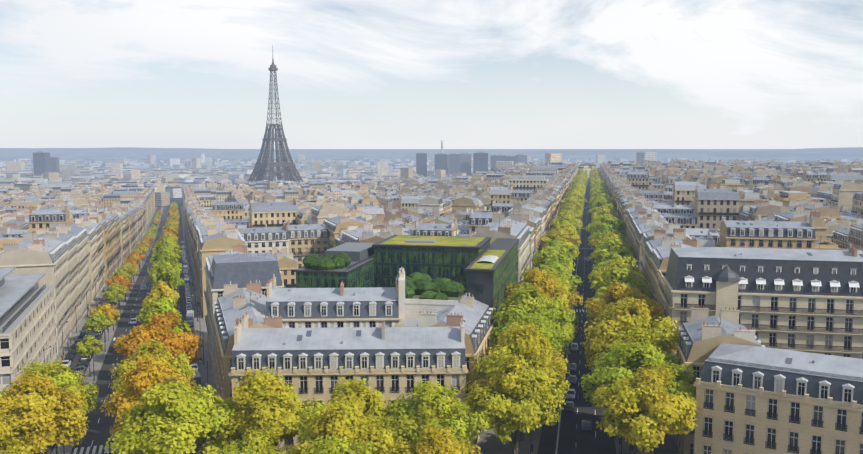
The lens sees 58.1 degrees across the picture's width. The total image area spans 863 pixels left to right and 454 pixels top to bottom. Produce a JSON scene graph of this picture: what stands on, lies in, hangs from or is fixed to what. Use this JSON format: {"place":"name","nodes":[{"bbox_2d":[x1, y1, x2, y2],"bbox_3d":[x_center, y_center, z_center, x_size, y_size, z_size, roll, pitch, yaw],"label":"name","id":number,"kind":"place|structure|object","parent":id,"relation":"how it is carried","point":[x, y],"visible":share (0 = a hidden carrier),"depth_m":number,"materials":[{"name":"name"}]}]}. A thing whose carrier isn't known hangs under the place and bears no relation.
{"place":"outdoors","nodes":[
{"label":"outdoors","id":0,"kind":"place"},
{"bbox_2d":[49,180,679,453],"bbox_3d":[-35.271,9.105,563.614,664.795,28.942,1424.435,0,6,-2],"label":"roads","id":1,"kind":"structure","parent":0,"point":[565,435],"depth_m":176.63,"materials":[{"name":"grey asphalt"}]},
{"bbox_2d":[0,410,36,453],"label":"tree","id":2,"kind":"object","parent":1,"relation":"on","point":[11,445],"visible":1,"depth_m":97.89,"materials":[{"name":"yellow plant"}]},
{"bbox_2d":[0,371,88,453],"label":"tree","id":3,"kind":"object","parent":1,"relation":"on","point":[37,409],"visible":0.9,"depth_m":105.25,"materials":[{"name":"yellow plant"}]},
{"bbox_2d":[0,358,98,453],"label":"tree","id":4,"kind":"object","parent":1,"relation":"on","point":[61,375],"visible":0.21,"depth_m":117.20,"materials":[{"name":"green plant"}]},
{"bbox_2d":[61,360,70,366],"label":"car","id":5,"kind":"object","parent":1,"relation":"on","point":[66,362],"visible":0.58,"depth_m":184.45,"materials":[{"name":"white metal"}]},
{"bbox_2d":[64,354,73,361],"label":"car","id":6,"kind":"object","parent":1,"relation":"on","point":[70,357],"visible":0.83,"depth_m":190.00,"materials":[{"name":"grey metal"}]},
{"bbox_2d":[67,349,76,355],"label":"car","id":7,"kind":"object","parent":1,"relation":"on","point":[73,352],"visible":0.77,"depth_m":195.44,"materials":[{"name":"black metal"}]},
{"bbox_2d":[75,366,85,373],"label":"car","id":8,"kind":"object","parent":1,"relation":"on","point":[81,368],"visible":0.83,"depth_m":178.91,"materials":[{"name":"grey metal"}]},
{"bbox_2d":[79,359,88,366],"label":"car","id":9,"kind":"object","parent":1,"relation":"on","point":[84,362],"visible":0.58,"depth_m":184.56,"materials":[{"name":"grey metal"}]},
{"bbox_2d":[76,335,104,376],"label":"tree","id":10,"kind":"object","parent":1,"relation":"on","point":[85,348],"visible":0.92,"depth_m":174.07,"materials":[{"name":"green plant"}]},
{"bbox_2d":[82,312,114,339],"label":"tree","id":11,"kind":"object","parent":1,"relation":"on","point":[97,321],"visible":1,"depth_m":197.41,"materials":[{"name":"green plant"}]},
{"bbox_2d":[88,303,119,341],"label":"tree","id":12,"kind":"object","parent":1,"relation":"on","point":[107,310],"visible":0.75,"depth_m":209.31,"materials":[{"name":"yellow plant"}]},
{"bbox_2d":[103,286,125,304],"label":"tree","id":13,"kind":"object","parent":1,"relation":"on","point":[113,294],"visible":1,"depth_m":241.32,"materials":[{"name":"green plant"}]},
{"bbox_2d":[105,275,131,306],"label":"tree","id":14,"kind":"object","parent":1,"relation":"on","point":[121,279],"visible":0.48,"depth_m":264.61,"materials":[{"name":"orange plant"}]},
{"bbox_2d":[109,282,128,310],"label":"tree","id":15,"kind":"object","parent":1,"relation":"on","point":[118,285],"visible":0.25,"depth_m":255.26,"materials":[{"name":"yellow plant"}]},
{"bbox_2d":[111,269,130,300],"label":"tree","id":16,"kind":"object","parent":1,"relation":"on","point":[121,272],"visible":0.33,"depth_m":277.62,"materials":[{"name":"green plant"}]},
{"bbox_2d":[118,265,134,292],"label":"tree","id":17,"kind":"object","parent":1,"relation":"on","point":[125,268],"visible":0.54,"depth_m":299.55,"materials":[{"name":"green plant"}]},
{"bbox_2d":[125,263,138,274],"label":"tree","id":18,"kind":"object","parent":1,"relation":"on","point":[132,267],"visible":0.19,"depth_m":311.13,"materials":[{"name":"yellow plant"}]},
{"bbox_2d":[124,254,142,278],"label":"tree","id":19,"kind":"object","parent":1,"relation":"on","point":[136,260],"visible":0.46,"depth_m":346.07,"materials":[{"name":"orange plant"}]},
{"bbox_2d":[128,251,143,259],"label":"tree","id":20,"kind":"object","parent":1,"relation":"on","point":[138,253],"visible":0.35,"depth_m":368.22,"materials":[{"name":"orange plant"}]},
{"bbox_2d":[131,246,146,266],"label":"tree","id":21,"kind":"object","parent":1,"relation":"on","point":[141,249],"visible":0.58,"depth_m":402.15,"materials":[{"name":"green plant"}]},
{"bbox_2d":[135,241,149,247],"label":"tree","id":22,"kind":"object","parent":1,"relation":"on","point":[144,243],"visible":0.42,"depth_m":447.72,"materials":[{"name":"green plant"}]},
{"bbox_2d":[100,351,197,439],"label":"tree","id":23,"kind":"object","parent":1,"relation":"on","point":[143,377],"visible":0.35,"depth_m":108.75,"materials":[{"name":"orange plant"}]},
{"bbox_2d":[109,338,194,391],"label":"tree","id":24,"kind":"object","parent":1,"relation":"on","point":[183,370],"visible":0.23,"depth_m":124.43,"materials":[{"name":"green plant"}]},
{"bbox_2d":[113,311,204,369],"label":"tree","id":25,"kind":"object","parent":1,"relation":"on","point":[177,344],"visible":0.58,"depth_m":136.90,"materials":[{"name":"orange plant"}]},
{"bbox_2d":[141,280,179,314],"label":"tree","id":26,"kind":"object","parent":1,"relation":"on","point":[166,291],"visible":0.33,"depth_m":180.30,"materials":[{"name":"yellow plant"}]},
{"bbox_2d":[136,296,190,336],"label":"tree","id":27,"kind":"object","parent":1,"relation":"on","point":[163,305],"visible":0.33,"depth_m":153.72,"materials":[{"name":"green plant"}]},
{"bbox_2d":[148,252,184,287],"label":"tree","id":28,"kind":"object","parent":1,"relation":"on","point":[169,258],"visible":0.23,"depth_m":238.97,"materials":[{"name":"green plant"}]},
{"bbox_2d":[150,246,182,268],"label":"tree","id":29,"kind":"object","parent":1,"relation":"on","point":[156,257],"visible":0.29,"depth_m":252.71,"materials":[{"name":"green plant"}]},
{"bbox_2d":[150,260,182,289],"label":"tree","id":30,"kind":"object","parent":1,"relation":"on","point":[165,272],"visible":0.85,"depth_m":223.74,"materials":[{"name":"green plant"}]},
{"bbox_2d":[152,238,182,260],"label":"tree","id":31,"kind":"object","parent":1,"relation":"on","point":[166,243],"visible":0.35,"depth_m":281.79,"materials":[{"name":"green plant"}]},
{"bbox_2d":[158,233,180,249],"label":"tree","id":32,"kind":"object","parent":1,"relation":"on","point":[167,235],"visible":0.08,"depth_m":352.67,"materials":[{"name":"green plant"}]},
{"bbox_2d":[104,377,236,453],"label":"tree","id":33,"kind":"object","parent":1,"relation":"on","point":[183,419],"visible":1,"depth_m":102.20,"materials":[{"name":"green plant"}]},
{"bbox_2d":[163,227,177,235],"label":"tree","id":34,"kind":"object","parent":1,"relation":"on","point":[170,230],"visible":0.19,"depth_m":424.43,"materials":[{"name":"orange plant"}]},
{"bbox_2d":[162,223,179,234],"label":"tree","id":35,"kind":"object","parent":1,"relation":"on","point":[172,225],"visible":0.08,"depth_m":451.37,"materials":[{"name":"green plant"}]},
{"bbox_2d":[165,216,180,229],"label":"tree","id":36,"kind":"object","parent":1,"relation":"on","point":[172,218],"visible":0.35,"depth_m":566.95,"materials":[{"name":"orange plant"}]},
{"bbox_2d":[167,208,179,218],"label":"tree","id":37,"kind":"object","parent":1,"relation":"on","point":[173,210],"visible":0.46,"depth_m":708.26,"materials":[{"name":"orange plant"}]},
{"bbox_2d":[186,313,193,322],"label":"van","id":38,"kind":"object","parent":1,"relation":"on","point":[189,316],"visible":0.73,"depth_m":235.74,"materials":[{"name":"silver metal"}]},
{"bbox_2d":[191,372,200,386],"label":"car","id":39,"kind":"object","parent":1,"relation":"on","point":[197,378],"visible":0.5,"depth_m":167.15,"materials":[{"name":"grey metal"}]},
{"bbox_2d":[209,425,296,453],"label":"tree","id":40,"kind":"object","parent":1,"relation":"on","point":[253,442],"visible":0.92,"depth_m":95.12,"materials":[{"name":"green plant"}]},
{"bbox_2d":[213,365,322,449],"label":"tree","id":41,"kind":"object","parent":1,"relation":"on","point":[262,401],"visible":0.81,"depth_m":104.53,"materials":[{"name":"yellow plant"}]},
{"bbox_2d":[302,435,376,453],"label":"tree","id":42,"kind":"object","parent":1,"relation":"on","point":[328,445],"visible":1,"depth_m":86.21,"materials":[{"name":"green plant"}]},
{"bbox_2d":[286,396,393,453],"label":"tree","id":43,"kind":"object","parent":1,"relation":"on","point":[347,422],"visible":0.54,"depth_m":95.61,"materials":[{"name":"yellow plant"}]},
{"bbox_2d":[296,376,394,452],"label":"tree","id":44,"kind":"object","parent":1,"relation":"on","point":[368,401],"visible":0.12,"depth_m":106.21,"materials":[{"name":"green plant"}]},
{"bbox_2d":[387,424,480,453],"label":"tree","id":45,"kind":"object","parent":1,"relation":"on","point":[431,441],"visible":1,"depth_m":96.54,"materials":[{"name":"yellow plant"}]},
{"bbox_2d":[380,380,489,450],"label":"tree","id":46,"kind":"object","parent":1,"relation":"on","point":[433,406],"visible":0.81,"depth_m":105.97,"materials":[{"name":"green plant"}]},
{"bbox_2d":[461,353,565,453],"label":"tree","id":47,"kind":"object","parent":1,"relation":"on","point":[514,398],"visible":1,"depth_m":111.23,"materials":[{"name":"yellow plant"}]},
{"bbox_2d":[466,321,569,453],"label":"tree","id":48,"kind":"object","parent":1,"relation":"on","point":[528,345],"visible":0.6,"depth_m":121.42,"materials":[{"name":"yellow plant"}]},
{"bbox_2d":[483,325,567,441],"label":"tree","id":49,"kind":"object","parent":1,"relation":"on","point":[554,357],"visible":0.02,"depth_m":134.61,"materials":[{"name":"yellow plant"}]},
{"bbox_2d":[488,312,569,368],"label":"tree","id":50,"kind":"object","parent":1,"relation":"on","point":[554,340],"visible":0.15,"depth_m":143.54,"materials":[{"name":"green plant"}]},
{"bbox_2d":[492,282,574,346],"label":"tree","id":51,"kind":"object","parent":1,"relation":"on","point":[528,300],"visible":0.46,"depth_m":151.52,"materials":[{"name":"green plant"}]},
{"bbox_2d":[503,267,582,316],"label":"tree","id":52,"kind":"object","parent":1,"relation":"on","point":[545,283],"visible":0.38,"depth_m":173.87,"materials":[{"name":"yellow plant"}]},
{"bbox_2d":[521,267,570,298],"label":"tree","id":53,"kind":"object","parent":1,"relation":"on","point":[554,272],"visible":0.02,"depth_m":205.50,"materials":[{"name":"yellow plant"}]},
{"bbox_2d":[521,272,571,309],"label":"tree","id":54,"kind":"object","parent":1,"relation":"on","point":[565,288],"visible":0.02,"depth_m":196.53,"materials":[{"name":"green plant"}]},
{"bbox_2d":[523,261,582,295],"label":"tree","id":55,"kind":"object","parent":1,"relation":"on","point":[560,268],"visible":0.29,"depth_m":213.86,"materials":[{"name":"green plant"}]},
{"bbox_2d":[532,249,574,276],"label":"tree","id":56,"kind":"object","parent":1,"relation":"on","point":[549,255],"visible":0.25,"depth_m":224.03,"materials":[{"name":"green plant"}]},
{"bbox_2d":[535,247,572,266],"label":"tree","id":57,"kind":"object","parent":1,"relation":"on","point":[567,256],"visible":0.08,"depth_m":245.25,"materials":[{"name":"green plant"}]},
{"bbox_2d":[534,240,578,259],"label":"tree","id":58,"kind":"object","parent":1,"relation":"on","point":[568,250],"visible":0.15,"depth_m":266.45,"materials":[{"name":"green plant"}]},
{"bbox_2d":[543,245,573,259],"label":"tree","id":59,"kind":"object","parent":1,"relation":"on","point":[548,246],"visible":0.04,"depth_m":256.33,"materials":[{"name":"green plant"}]},
{"bbox_2d":[538,229,579,256],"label":"tree","id":60,"kind":"object","parent":1,"relation":"on","point":[572,241],"visible":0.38,"depth_m":286.17,"materials":[{"name":"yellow plant"}]},
{"bbox_2d":[541,237,576,257],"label":"tree","id":61,"kind":"object","parent":1,"relation":"on","point":[561,240],"visible":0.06,"depth_m":277.57,"materials":[{"name":"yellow plant"}]},
{"bbox_2d":[540,296,580,341],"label":"tree","id":62,"kind":"object","parent":1,"relation":"on","point":[571,327],"visible":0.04,"depth_m":162.03,"materials":[{"name":"green plant"}]},
{"bbox_2d":[549,219,575,232],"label":"tree","id":63,"kind":"object","parent":1,"relation":"on","point":[567,222],"visible":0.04,"depth_m":328.09,"materials":[{"name":"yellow plant"}]},
{"bbox_2d":[544,224,581,245],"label":"tree","id":64,"kind":"object","parent":1,"relation":"on","point":[568,229],"visible":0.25,"depth_m":305.01,"materials":[{"name":"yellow plant"}]},
{"bbox_2d":[548,215,582,230],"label":"tree","id":65,"kind":"object","parent":1,"relation":"on","point":[556,219],"visible":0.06,"depth_m":357.75,"materials":[{"name":"green plant"}]},
{"bbox_2d":[551,215,581,234],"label":"tree","id":66,"kind":"object","parent":1,"relation":"on","point":[565,217],"visible":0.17,"depth_m":346.60,"materials":[{"name":"green plant"}]},
{"bbox_2d":[554,210,581,228],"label":"tree","id":67,"kind":"object","parent":1,"relation":"on","point":[578,216],"visible":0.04,"depth_m":389.42,"materials":[{"name":"green plant"}]},
{"bbox_2d":[564,401,573,411],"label":"car","id":68,"kind":"object","parent":1,"relation":"on","point":[569,406],"visible":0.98,"depth_m":151.77,"materials":[{"name":"grey metal"}]},
{"bbox_2d":[557,212,580,226],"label":"tree","id":69,"kind":"object","parent":1,"relation":"on","point":[561,213],"visible":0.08,"depth_m":378.69,"materials":[{"name":"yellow plant"}]},
{"bbox_2d":[559,206,580,214],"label":"tree","id":70,"kind":"object","parent":1,"relation":"on","point":[570,208],"visible":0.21,"depth_m":431.00,"materials":[{"name":"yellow plant"}]},
{"bbox_2d":[566,389,574,399],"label":"car","id":71,"kind":"object","parent":1,"relation":"on","point":[570,393],"visible":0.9,"depth_m":159.41,"materials":[{"name":"white metal"}]},
{"bbox_2d":[558,203,582,214],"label":"tree","id":72,"kind":"object","parent":1,"relation":"on","point":[567,204],"visible":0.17,"depth_m":439.47,"materials":[{"name":"green plant"}]},
{"bbox_2d":[560,197,582,209],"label":"tree","id":73,"kind":"object","parent":1,"relation":"on","point":[574,203],"visible":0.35,"depth_m":470.52,"materials":[{"name":"green plant"}]},
{"bbox_2d":[560,195,583,211],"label":"tree","id":74,"kind":"object","parent":1,"relation":"on","point":[564,199],"visible":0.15,"depth_m":490.26,"materials":[{"name":"green plant"}]},
{"bbox_2d":[568,375,576,384],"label":"car","id":75,"kind":"object","parent":1,"relation":"on","point":[572,379],"visible":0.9,"depth_m":169.34,"materials":[{"name":"grey metal"}]},
{"bbox_2d":[568,363,576,371],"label":"car","id":76,"kind":"object","parent":1,"relation":"on","point":[572,367],"visible":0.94,"depth_m":179.04,"materials":[{"name":"grey metal"}]},
{"bbox_2d":[571,343,577,350],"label":"car","id":77,"kind":"object","parent":1,"relation":"on","point":[574,346],"visible":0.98,"depth_m":197.31,"materials":[{"name":"grey metal"}]},
{"bbox_2d":[565,191,586,202],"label":"tree","id":78,"kind":"object","parent":1,"relation":"on","point":[579,194],"visible":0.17,"depth_m":553.39,"materials":[{"name":"green plant"}]},
{"bbox_2d":[581,420,591,431],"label":"car","id":79,"kind":"object","parent":1,"relation":"on","point":[586,425],"visible":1,"depth_m":140.98,"materials":[{"name":"black metal"}]},
{"bbox_2d":[588,199,614,213],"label":"tree","id":80,"kind":"object","parent":1,"relation":"on","point":[601,202],"visible":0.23,"depth_m":446.06,"materials":[{"name":"green plant"}]},
{"bbox_2d":[589,193,613,205],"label":"tree","id":81,"kind":"object","parent":1,"relation":"on","point":[604,195],"visible":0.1,"depth_m":509.28,"materials":[{"name":"green plant"}]},
{"bbox_2d":[592,205,614,215],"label":"tree","id":82,"kind":"object","parent":1,"relation":"on","point":[605,207],"visible":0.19,"depth_m":415.87,"materials":[{"name":"green plant"}]},
{"bbox_2d":[585,215,625,238],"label":"tree","id":83,"kind":"object","parent":1,"relation":"on","point":[607,220],"visible":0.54,"depth_m":332.81,"materials":[{"name":"green plant"}]},
{"bbox_2d":[592,208,619,219],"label":"tree","id":84,"kind":"object","parent":1,"relation":"on","point":[602,211],"visible":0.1,"depth_m":383.65,"materials":[{"name":"green plant"}]},
{"bbox_2d":[588,238,625,262],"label":"tree","id":85,"kind":"object","parent":1,"relation":"on","point":[592,258],"visible":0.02,"depth_m":263.60,"materials":[{"name":"green plant"}]},
{"bbox_2d":[588,228,627,248],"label":"tree","id":86,"kind":"object","parent":1,"relation":"on","point":[599,237],"visible":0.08,"depth_m":292.32,"materials":[{"name":"green plant"}]},
{"bbox_2d":[588,233,631,250],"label":"tree","id":87,"kind":"object","parent":1,"relation":"on","point":[594,243],"visible":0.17,"depth_m":273.17,"materials":[{"name":"green plant"}]},
{"bbox_2d":[594,224,626,239],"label":"tree","id":88,"kind":"object","parent":1,"relation":"on","point":[609,227],"visible":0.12,"depth_m":312.89,"materials":[{"name":"green plant"}]},
{"bbox_2d":[592,237,636,270],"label":"tree","id":89,"kind":"object","parent":1,"relation":"on","point":[611,244],"visible":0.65,"depth_m":250.81,"materials":[{"name":"green plant"}]},
{"bbox_2d":[590,259,639,290],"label":"tree","id":90,"kind":"object","parent":1,"relation":"on","point":[635,269],"visible":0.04,"depth_m":223.38,"materials":[{"name":"green plant"}]},
{"bbox_2d":[593,251,637,269],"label":"tree","id":91,"kind":"object","parent":1,"relation":"on","point":[611,255],"visible":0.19,"depth_m":241.70,"materials":[{"name":"green plant"}]},
{"bbox_2d":[587,260,646,285],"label":"tree","id":92,"kind":"object","parent":1,"relation":"on","point":[593,276],"visible":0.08,"depth_m":200.92,"materials":[{"name":"green plant"}]},
{"bbox_2d":[590,258,643,278],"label":"tree","id":93,"kind":"object","parent":1,"relation":"on","point":[625,260],"visible":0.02,"depth_m":211.05,"materials":[{"name":"green plant"}]},
{"bbox_2d":[584,283,651,324],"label":"tree","id":94,"kind":"object","parent":1,"relation":"on","point":[599,297],"visible":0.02,"depth_m":173.04,"materials":[{"name":"green plant"}]},
{"bbox_2d":[585,267,651,302],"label":"tree","id":95,"kind":"object","parent":1,"relation":"on","point":[615,274],"visible":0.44,"depth_m":189.96,"materials":[{"name":"green plant"}]},
{"bbox_2d":[584,281,665,326],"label":"tree","id":96,"kind":"object","parent":1,"relation":"on","point":[614,293],"visible":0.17,"depth_m":160.61,"materials":[{"name":"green plant"}]},
{"bbox_2d":[581,297,680,371],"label":"tree","id":97,"kind":"object","parent":1,"relation":"on","point":[618,324],"visible":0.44,"depth_m":137.41,"materials":[{"name":"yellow plant"}]},
{"bbox_2d":[590,297,676,353],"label":"tree","id":98,"kind":"object","parent":1,"relation":"on","point":[608,309],"visible":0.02,"depth_m":150.96,"materials":[{"name":"yellow plant"}]},
{"bbox_2d":[590,327,681,451],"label":"tree","id":99,"kind":"object","parent":1,"relation":"on","point":[638,335],"visible":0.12,"depth_m":129.48,"materials":[{"name":"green plant"}]},
{"bbox_2d":[580,341,697,453],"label":"tree","id":100,"kind":"object","parent":1,"relation":"on","point":[618,363],"visible":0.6,"depth_m":119.39,"materials":[{"name":"green plant"}]},
{"bbox_2d":[591,364,702,453],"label":"tree","id":101,"kind":"object","parent":1,"relation":"on","point":[643,413],"visible":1,"depth_m":107.47,"materials":[{"name":"yellow plant"}]},
{"bbox_2d":[0,149,862,206],"bbox_3d":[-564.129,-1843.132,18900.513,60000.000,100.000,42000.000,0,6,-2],"label":"ground","id":102,"kind":"structure","parent":0,"point":[229,155],"depth_m":6535.01,"materials":[{"name":"grey"}]},
{"bbox_2d":[248,45,303,182],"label":"lattice tower","id":103,"kind":"structure","parent":102,"relation":"on","point":[290,171],"depth_m":1922.95,"materials":[{"name":"grey metal"}]},
{"bbox_2d":[33,140,526,176],"bbox_3d":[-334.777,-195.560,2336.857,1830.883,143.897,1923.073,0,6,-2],"label":"high-rise buildings","id":104,"kind":"structure","parent":102,"relation":"on","point":[44,162],"depth_m":2581.94,"materials":[{"name":"grey concrete"}]},
{"bbox_2d":[0,197,862,453],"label":"buildings","id":105,"kind":"structure","parent":102,"relation":"on","point":[763,305],"depth_m":143.25,"materials":[{"name":"beige stone"}]},
{"bbox_2d":[0,166,862,292],"bbox_3d":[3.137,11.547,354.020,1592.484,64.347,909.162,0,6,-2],"label":"buildings","id":106,"kind":"structure","parent":102,"relation":"on","point":[691,198],"depth_m":410.30,"materials":[{"name":"beige stone"}]},
{"bbox_2d":[0,152,862,205],"bbox_3d":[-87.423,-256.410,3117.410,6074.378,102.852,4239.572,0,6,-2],"label":"city","id":107,"kind":"object","parent":102,"relation":"on","point":[167,179],"visible":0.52,"depth_m":2628.55,"materials":[{"name":"grey"}]},
{"bbox_2d":[0,159,862,226],"bbox_3d":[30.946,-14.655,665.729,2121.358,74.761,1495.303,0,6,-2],"label":"buildings","id":108,"kind":"structure","parent":102,"relation":"on","point":[115,195],"depth_m":900.09,"materials":[{"name":"stone"}]},
{"bbox_2d":[0,147,862,156],"bbox_3d":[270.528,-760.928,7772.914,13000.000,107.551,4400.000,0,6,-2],"label":"hills","id":109,"kind":"structure","parent":0,"point":[852,151],"depth_m":7010.98,"materials":[{"name":"grey"}]},
{"bbox_2d":[0,0,862,148],"label":"sky","id":110,"kind":"structure","parent":0,"point":[352,74],"materials":[{"name":"white"}]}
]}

